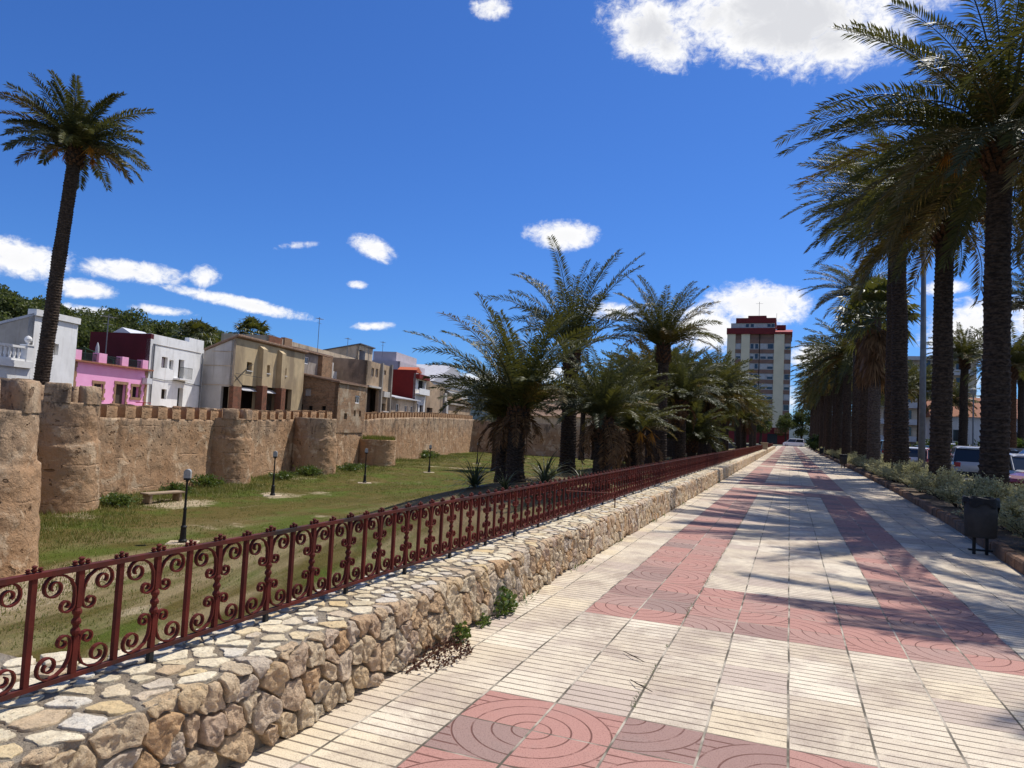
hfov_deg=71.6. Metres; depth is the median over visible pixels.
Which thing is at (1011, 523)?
silver shrub
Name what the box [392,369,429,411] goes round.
house
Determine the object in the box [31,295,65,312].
pine tree
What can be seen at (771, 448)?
stone wall
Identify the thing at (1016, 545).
bed soil
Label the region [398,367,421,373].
rooftop hut
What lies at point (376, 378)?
house
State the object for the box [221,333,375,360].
house
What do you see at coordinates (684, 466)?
iron railing
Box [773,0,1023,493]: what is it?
date palm
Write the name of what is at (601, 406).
date palm
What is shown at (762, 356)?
window
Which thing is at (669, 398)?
date palm
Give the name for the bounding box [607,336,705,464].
date palm
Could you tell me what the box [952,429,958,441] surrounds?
window
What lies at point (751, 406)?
date palm
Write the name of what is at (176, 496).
park bench
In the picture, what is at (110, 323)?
pine tree
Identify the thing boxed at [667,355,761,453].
date palm
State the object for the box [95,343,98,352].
closed parasol
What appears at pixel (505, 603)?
wall weed
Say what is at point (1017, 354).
date palm
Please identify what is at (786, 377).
window
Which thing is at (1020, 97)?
date palm
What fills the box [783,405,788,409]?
window
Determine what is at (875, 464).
silver shrub
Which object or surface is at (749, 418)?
date palm
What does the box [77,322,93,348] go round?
pine tree
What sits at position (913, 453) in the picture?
parked car
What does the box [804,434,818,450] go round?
round bush
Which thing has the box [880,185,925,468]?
street lamp
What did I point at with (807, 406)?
date palm
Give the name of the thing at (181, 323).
pine tree
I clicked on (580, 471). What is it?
spiky plant
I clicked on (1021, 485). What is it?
silver shrub
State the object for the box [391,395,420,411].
house
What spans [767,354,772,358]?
window
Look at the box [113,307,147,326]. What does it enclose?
pine tree
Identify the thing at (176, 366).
house
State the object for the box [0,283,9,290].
pine tree
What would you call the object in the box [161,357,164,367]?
window
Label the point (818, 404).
date palm
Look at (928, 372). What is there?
date palm
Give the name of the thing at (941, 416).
date palm
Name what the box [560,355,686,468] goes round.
date palm
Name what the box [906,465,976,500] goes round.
silver shrub
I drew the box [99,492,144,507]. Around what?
weed bush
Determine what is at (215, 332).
pine tree
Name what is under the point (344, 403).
house
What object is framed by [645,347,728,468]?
date palm
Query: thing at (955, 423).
house
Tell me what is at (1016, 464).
parked car
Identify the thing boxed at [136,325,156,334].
pine tree
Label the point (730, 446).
road
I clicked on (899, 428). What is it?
date palm
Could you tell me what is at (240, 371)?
house
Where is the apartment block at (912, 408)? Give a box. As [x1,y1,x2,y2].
[880,356,978,445]
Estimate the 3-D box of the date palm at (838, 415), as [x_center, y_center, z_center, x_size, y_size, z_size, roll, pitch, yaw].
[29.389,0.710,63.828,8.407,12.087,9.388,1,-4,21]
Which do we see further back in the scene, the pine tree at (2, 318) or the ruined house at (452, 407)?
the ruined house at (452, 407)
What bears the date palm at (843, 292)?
on the bed soil
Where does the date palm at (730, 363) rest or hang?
on the park ground at (345, 507)
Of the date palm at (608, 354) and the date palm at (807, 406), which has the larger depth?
the date palm at (807, 406)
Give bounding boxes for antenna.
[100,314,114,353]
[317,317,323,351]
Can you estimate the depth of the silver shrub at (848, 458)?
43.21 m
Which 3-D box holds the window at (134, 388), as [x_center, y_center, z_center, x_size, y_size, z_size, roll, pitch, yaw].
[-23.680,0.492,44.275,0.025,0.700,0.730,2,-3,6]
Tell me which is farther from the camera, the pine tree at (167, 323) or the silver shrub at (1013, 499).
the pine tree at (167, 323)
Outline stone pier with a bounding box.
[761,442,767,451]
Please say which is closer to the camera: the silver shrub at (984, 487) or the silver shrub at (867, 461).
the silver shrub at (984, 487)
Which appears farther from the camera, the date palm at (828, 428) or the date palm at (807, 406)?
the date palm at (807, 406)
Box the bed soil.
[807,447,1023,555]
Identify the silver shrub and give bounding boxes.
[832,450,840,457]
[847,454,861,466]
[848,451,857,456]
[850,454,881,468]
[858,457,882,472]
[863,460,882,470]
[867,459,890,470]
[868,464,890,479]
[874,462,908,482]
[880,457,928,487]
[889,470,927,492]
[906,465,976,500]
[920,479,975,507]
[943,471,1023,513]
[951,494,1023,532]
[969,478,1023,512]
[998,503,1023,541]
[999,488,1023,504]
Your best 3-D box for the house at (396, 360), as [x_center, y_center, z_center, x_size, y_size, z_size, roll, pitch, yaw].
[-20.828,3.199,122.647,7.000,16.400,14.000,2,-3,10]
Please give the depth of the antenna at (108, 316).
43.95 m
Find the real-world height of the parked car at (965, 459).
1.690 m
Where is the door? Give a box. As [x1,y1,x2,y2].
[115,384,122,403]
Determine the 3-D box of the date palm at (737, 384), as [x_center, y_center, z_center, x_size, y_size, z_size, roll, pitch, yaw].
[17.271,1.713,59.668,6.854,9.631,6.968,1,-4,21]
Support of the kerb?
on the promenade
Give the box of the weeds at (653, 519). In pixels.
[515,462,752,707]
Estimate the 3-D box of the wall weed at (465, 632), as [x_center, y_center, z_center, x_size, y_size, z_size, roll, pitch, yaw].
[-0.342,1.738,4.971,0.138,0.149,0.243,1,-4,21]
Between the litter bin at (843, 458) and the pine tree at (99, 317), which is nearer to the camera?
the litter bin at (843, 458)
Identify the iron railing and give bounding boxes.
[0,445,762,701]
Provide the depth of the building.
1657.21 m
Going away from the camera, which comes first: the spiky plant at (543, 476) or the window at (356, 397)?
the spiky plant at (543, 476)
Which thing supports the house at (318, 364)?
on the ground
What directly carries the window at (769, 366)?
in the tower block at (764, 342)
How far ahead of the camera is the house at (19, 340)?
33.53 m
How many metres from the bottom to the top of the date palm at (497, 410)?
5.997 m
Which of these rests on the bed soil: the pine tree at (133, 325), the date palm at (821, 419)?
the date palm at (821, 419)
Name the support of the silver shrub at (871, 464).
on the bed soil
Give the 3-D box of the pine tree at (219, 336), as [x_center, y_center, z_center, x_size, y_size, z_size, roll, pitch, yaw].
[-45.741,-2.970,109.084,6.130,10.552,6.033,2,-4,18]
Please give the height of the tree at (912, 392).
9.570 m
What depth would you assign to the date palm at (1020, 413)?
62.76 m
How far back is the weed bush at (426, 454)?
89.33 m
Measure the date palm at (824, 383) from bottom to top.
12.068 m
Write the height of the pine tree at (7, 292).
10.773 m
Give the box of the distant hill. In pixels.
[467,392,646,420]
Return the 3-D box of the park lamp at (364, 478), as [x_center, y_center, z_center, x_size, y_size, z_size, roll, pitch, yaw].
[-10.548,5.928,51.135,0.960,2.600,0.800,4,-4,-13]
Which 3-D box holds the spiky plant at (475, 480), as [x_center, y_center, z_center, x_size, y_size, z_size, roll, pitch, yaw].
[-1.299,3.277,25.209,2.896,2.031,2.929,4,-4,-24]
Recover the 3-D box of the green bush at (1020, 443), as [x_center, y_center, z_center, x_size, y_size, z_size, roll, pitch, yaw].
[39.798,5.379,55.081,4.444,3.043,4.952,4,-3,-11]
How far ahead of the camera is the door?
43.01 m
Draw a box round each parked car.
[783,439,804,446]
[880,440,883,455]
[909,447,927,461]
[925,448,928,465]
[951,446,979,478]
[1009,453,1023,473]
[1009,472,1023,486]
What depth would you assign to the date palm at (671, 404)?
58.29 m
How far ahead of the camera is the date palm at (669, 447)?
66.64 m
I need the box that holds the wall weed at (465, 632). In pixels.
[452,621,470,643]
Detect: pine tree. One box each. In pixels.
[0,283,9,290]
[0,288,15,303]
[0,294,35,317]
[0,310,13,320]
[5,296,41,318]
[29,300,63,314]
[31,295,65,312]
[61,307,87,325]
[75,307,94,319]
[76,316,114,334]
[76,334,89,360]
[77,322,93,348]
[82,310,115,330]
[91,305,131,324]
[94,318,120,330]
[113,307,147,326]
[115,324,128,330]
[123,319,154,332]
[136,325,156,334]
[142,318,158,330]
[148,319,178,335]
[160,326,189,338]
[175,319,200,335]
[204,332,222,346]
[205,329,223,340]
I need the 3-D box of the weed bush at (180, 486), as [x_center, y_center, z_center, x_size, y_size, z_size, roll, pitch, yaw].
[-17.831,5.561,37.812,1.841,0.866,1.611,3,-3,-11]
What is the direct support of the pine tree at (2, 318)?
on the hill
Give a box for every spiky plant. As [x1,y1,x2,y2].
[445,451,510,493]
[476,467,524,490]
[519,449,570,485]
[534,460,567,478]
[562,464,590,480]
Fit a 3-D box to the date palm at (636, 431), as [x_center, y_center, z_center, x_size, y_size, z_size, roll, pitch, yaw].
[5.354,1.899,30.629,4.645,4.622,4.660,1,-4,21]
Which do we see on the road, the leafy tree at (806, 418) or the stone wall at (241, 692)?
the leafy tree at (806, 418)
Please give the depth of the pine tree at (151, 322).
108.50 m
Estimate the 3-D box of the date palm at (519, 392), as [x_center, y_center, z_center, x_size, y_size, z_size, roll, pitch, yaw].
[0.249,0.037,26.928,7.928,7.392,7.846,5,-4,-34]
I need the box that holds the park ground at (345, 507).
[0,446,748,669]
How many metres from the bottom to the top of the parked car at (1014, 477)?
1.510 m
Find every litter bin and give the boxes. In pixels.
[839,454,847,467]
[962,495,999,554]
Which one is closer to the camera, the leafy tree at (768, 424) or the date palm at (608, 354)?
the date palm at (608, 354)
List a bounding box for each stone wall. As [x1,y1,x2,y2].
[0,449,766,767]
[767,446,775,452]
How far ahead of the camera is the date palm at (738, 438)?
88.30 m
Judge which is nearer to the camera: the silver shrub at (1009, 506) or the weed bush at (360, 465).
the silver shrub at (1009, 506)
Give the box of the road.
[711,443,799,448]
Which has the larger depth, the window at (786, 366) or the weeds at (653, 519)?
the window at (786, 366)
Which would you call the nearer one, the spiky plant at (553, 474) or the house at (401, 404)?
the spiky plant at (553, 474)
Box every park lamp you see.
[166,469,199,544]
[263,451,281,496]
[358,448,370,483]
[424,445,433,472]
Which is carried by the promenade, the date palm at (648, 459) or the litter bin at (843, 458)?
the litter bin at (843, 458)
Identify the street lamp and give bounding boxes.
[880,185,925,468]
[970,388,976,445]
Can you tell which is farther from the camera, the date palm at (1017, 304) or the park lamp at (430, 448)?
the park lamp at (430, 448)
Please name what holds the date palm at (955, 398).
on the parking lot
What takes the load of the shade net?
on the house at (121, 381)
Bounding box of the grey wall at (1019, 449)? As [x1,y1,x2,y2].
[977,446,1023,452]
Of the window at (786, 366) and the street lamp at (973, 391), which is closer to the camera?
the street lamp at (973, 391)
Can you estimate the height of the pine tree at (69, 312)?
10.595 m
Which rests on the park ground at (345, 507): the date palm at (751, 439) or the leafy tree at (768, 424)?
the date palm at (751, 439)
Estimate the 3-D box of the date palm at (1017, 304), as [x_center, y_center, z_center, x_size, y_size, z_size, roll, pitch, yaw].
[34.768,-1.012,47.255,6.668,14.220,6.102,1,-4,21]
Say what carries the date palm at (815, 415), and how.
on the bed soil
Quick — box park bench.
[140,490,184,503]
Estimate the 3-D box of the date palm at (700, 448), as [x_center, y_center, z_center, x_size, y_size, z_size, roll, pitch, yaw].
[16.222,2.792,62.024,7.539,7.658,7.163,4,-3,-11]
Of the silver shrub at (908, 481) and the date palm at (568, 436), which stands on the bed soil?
the silver shrub at (908, 481)
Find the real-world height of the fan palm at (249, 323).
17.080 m
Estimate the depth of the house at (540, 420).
145.02 m
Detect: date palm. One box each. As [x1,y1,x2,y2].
[0,69,156,384]
[404,291,621,482]
[436,344,564,481]
[469,409,496,471]
[483,234,664,472]
[534,344,676,490]
[554,377,593,459]
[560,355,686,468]
[587,379,690,481]
[591,348,702,402]
[600,273,723,474]
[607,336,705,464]
[624,351,710,406]
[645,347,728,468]
[654,341,728,459]
[666,400,735,456]
[666,431,672,456]
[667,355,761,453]
[667,400,723,425]
[697,386,746,454]
[698,346,761,452]
[709,356,757,395]
[720,367,760,450]
[727,380,767,449]
[730,403,773,447]
[735,382,766,448]
[741,393,770,440]
[749,393,774,446]
[753,398,776,445]
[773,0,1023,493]
[780,126,984,480]
[787,316,884,453]
[788,60,1023,494]
[788,360,826,446]
[789,377,819,450]
[790,329,852,458]
[790,339,852,456]
[791,353,832,454]
[791,386,813,448]
[791,391,812,447]
[792,382,817,435]
[793,373,823,451]
[797,258,920,454]
[802,133,944,465]
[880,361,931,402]
[908,359,959,441]
[915,378,980,442]
[926,322,982,445]
[952,20,1023,118]
[963,321,1023,449]
[976,263,1023,317]
[979,354,1023,440]
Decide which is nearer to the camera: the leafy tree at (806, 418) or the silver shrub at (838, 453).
the silver shrub at (838, 453)
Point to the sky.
(368, 169)
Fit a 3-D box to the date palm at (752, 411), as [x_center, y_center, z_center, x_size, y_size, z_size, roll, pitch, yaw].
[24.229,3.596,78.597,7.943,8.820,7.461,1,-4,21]
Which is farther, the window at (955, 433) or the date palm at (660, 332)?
the window at (955, 433)
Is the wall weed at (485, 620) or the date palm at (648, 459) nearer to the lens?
the wall weed at (485, 620)
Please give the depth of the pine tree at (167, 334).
103.81 m
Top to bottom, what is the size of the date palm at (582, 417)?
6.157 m
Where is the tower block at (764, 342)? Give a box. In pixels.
[727,302,792,444]
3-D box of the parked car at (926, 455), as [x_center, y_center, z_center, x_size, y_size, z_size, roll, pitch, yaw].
[26.504,4.771,44.149,2.160,1.470,4.634,1,-4,21]
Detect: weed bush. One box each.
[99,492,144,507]
[159,481,194,492]
[190,473,227,487]
[268,470,297,479]
[290,464,324,475]
[336,462,361,470]
[354,462,369,468]
[420,449,441,457]
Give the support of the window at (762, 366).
in the tower block at (764, 342)
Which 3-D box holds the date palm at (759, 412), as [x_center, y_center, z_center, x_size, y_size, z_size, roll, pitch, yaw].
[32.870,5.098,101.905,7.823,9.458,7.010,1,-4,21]
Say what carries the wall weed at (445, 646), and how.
on the promenade
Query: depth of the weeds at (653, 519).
7.31 m
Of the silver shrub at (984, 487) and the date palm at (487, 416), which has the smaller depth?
the silver shrub at (984, 487)
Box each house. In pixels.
[0,309,80,385]
[73,349,153,405]
[88,327,203,407]
[200,334,307,410]
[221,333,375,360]
[266,345,336,409]
[301,373,367,432]
[333,351,392,412]
[372,351,424,374]
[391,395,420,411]
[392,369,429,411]
[416,364,467,398]
[425,381,447,413]
[444,388,471,414]
[531,404,591,425]
[540,395,560,403]
[925,398,1017,445]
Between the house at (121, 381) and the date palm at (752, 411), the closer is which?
the house at (121, 381)
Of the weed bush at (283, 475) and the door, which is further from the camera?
the weed bush at (283, 475)
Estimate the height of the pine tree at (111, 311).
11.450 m
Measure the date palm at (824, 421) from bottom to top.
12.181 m
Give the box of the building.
[789,425,809,442]
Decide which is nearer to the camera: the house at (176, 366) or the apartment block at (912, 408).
the house at (176, 366)
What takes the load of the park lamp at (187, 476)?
on the park ground at (345, 507)
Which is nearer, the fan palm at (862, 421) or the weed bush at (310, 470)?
the fan palm at (862, 421)
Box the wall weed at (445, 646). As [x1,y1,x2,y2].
[402,637,472,672]
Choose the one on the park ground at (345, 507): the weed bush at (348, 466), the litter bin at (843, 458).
the weed bush at (348, 466)
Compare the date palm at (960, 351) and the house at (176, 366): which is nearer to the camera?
the house at (176, 366)
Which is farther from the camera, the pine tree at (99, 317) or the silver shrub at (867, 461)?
the pine tree at (99, 317)
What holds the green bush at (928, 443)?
on the parking lot
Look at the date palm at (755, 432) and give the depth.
133.87 m
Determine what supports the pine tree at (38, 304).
on the hill
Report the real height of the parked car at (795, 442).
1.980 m
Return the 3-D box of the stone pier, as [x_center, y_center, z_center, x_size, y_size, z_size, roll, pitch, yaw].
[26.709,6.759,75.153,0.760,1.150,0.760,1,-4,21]
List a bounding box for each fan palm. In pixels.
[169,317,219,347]
[230,315,275,336]
[822,301,909,465]
[827,274,926,469]
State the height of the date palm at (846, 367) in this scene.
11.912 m
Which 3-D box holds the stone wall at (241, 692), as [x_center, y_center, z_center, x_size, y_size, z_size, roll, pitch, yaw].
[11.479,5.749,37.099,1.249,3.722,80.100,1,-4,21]
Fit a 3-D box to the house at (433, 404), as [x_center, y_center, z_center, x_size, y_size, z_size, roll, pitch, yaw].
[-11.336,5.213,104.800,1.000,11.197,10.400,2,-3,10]
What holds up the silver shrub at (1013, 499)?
on the bed soil
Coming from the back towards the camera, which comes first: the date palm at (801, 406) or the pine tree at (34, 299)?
the date palm at (801, 406)
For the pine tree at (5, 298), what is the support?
on the hill
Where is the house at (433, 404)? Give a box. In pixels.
[425,381,447,413]
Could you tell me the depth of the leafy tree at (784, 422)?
197.20 m
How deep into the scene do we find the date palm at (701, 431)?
48.46 m
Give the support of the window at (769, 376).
in the tower block at (764, 342)
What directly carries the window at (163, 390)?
in the house at (176, 366)
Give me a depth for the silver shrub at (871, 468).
29.59 m
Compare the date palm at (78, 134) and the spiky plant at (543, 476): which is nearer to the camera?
the spiky plant at (543, 476)
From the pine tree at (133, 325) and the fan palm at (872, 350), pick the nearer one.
the fan palm at (872, 350)
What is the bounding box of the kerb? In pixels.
[814,451,1023,575]
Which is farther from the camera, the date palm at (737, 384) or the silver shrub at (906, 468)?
the date palm at (737, 384)
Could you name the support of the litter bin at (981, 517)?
on the promenade
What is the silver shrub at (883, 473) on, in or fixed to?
on the bed soil
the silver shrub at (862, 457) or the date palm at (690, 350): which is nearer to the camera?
the silver shrub at (862, 457)
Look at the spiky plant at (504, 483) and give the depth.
24.07 m
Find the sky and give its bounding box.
[0,0,1023,423]
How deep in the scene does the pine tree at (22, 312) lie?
83.50 m
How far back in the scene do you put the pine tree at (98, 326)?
88.92 m
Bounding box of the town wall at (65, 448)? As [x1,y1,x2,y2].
[0,378,693,577]
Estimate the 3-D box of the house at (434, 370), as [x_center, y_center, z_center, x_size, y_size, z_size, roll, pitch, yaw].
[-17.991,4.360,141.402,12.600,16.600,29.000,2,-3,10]
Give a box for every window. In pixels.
[132,387,135,396]
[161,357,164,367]
[161,389,164,398]
[355,395,358,403]
[760,354,765,358]
[760,364,765,368]
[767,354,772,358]
[767,364,772,368]
[767,374,772,378]
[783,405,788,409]
[784,364,789,368]
[784,374,789,379]
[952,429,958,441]
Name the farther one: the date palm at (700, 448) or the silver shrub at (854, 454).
the date palm at (700, 448)
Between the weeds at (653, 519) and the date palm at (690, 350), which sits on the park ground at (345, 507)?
the date palm at (690, 350)
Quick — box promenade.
[227,446,1023,767]
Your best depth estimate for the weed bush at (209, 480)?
41.92 m
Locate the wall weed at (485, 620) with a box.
[475,612,491,628]
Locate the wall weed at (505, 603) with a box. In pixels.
[493,586,517,617]
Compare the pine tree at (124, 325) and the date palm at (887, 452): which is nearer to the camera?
the date palm at (887, 452)
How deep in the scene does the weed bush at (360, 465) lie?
64.37 m
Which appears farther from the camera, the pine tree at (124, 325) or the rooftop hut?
the rooftop hut
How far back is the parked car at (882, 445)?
61.95 m
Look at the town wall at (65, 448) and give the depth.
37.84 m
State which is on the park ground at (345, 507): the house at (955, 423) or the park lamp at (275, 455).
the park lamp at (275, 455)
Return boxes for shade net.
[76,347,113,362]
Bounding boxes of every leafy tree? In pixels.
[729,421,735,442]
[756,409,772,443]
[775,413,797,441]
[787,407,808,438]
[801,406,809,436]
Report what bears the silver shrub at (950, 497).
on the bed soil
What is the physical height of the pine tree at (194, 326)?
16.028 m
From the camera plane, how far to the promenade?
4.88 m
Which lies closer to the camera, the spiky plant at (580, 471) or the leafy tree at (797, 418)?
the spiky plant at (580, 471)
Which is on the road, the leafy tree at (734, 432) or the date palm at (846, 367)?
the leafy tree at (734, 432)
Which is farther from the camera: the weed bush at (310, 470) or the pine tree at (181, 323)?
the pine tree at (181, 323)
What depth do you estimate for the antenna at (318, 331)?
69.82 m
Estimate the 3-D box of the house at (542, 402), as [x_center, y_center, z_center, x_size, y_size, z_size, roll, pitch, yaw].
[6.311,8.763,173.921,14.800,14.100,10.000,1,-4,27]
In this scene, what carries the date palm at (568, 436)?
on the park ground at (345, 507)
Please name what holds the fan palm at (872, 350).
on the bed soil
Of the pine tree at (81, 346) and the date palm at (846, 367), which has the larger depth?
the pine tree at (81, 346)
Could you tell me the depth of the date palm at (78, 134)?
32.92 m
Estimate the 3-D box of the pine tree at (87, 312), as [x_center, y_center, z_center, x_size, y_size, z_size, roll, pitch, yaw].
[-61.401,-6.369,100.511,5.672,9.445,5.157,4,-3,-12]
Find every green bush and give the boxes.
[909,439,957,448]
[1017,437,1023,447]

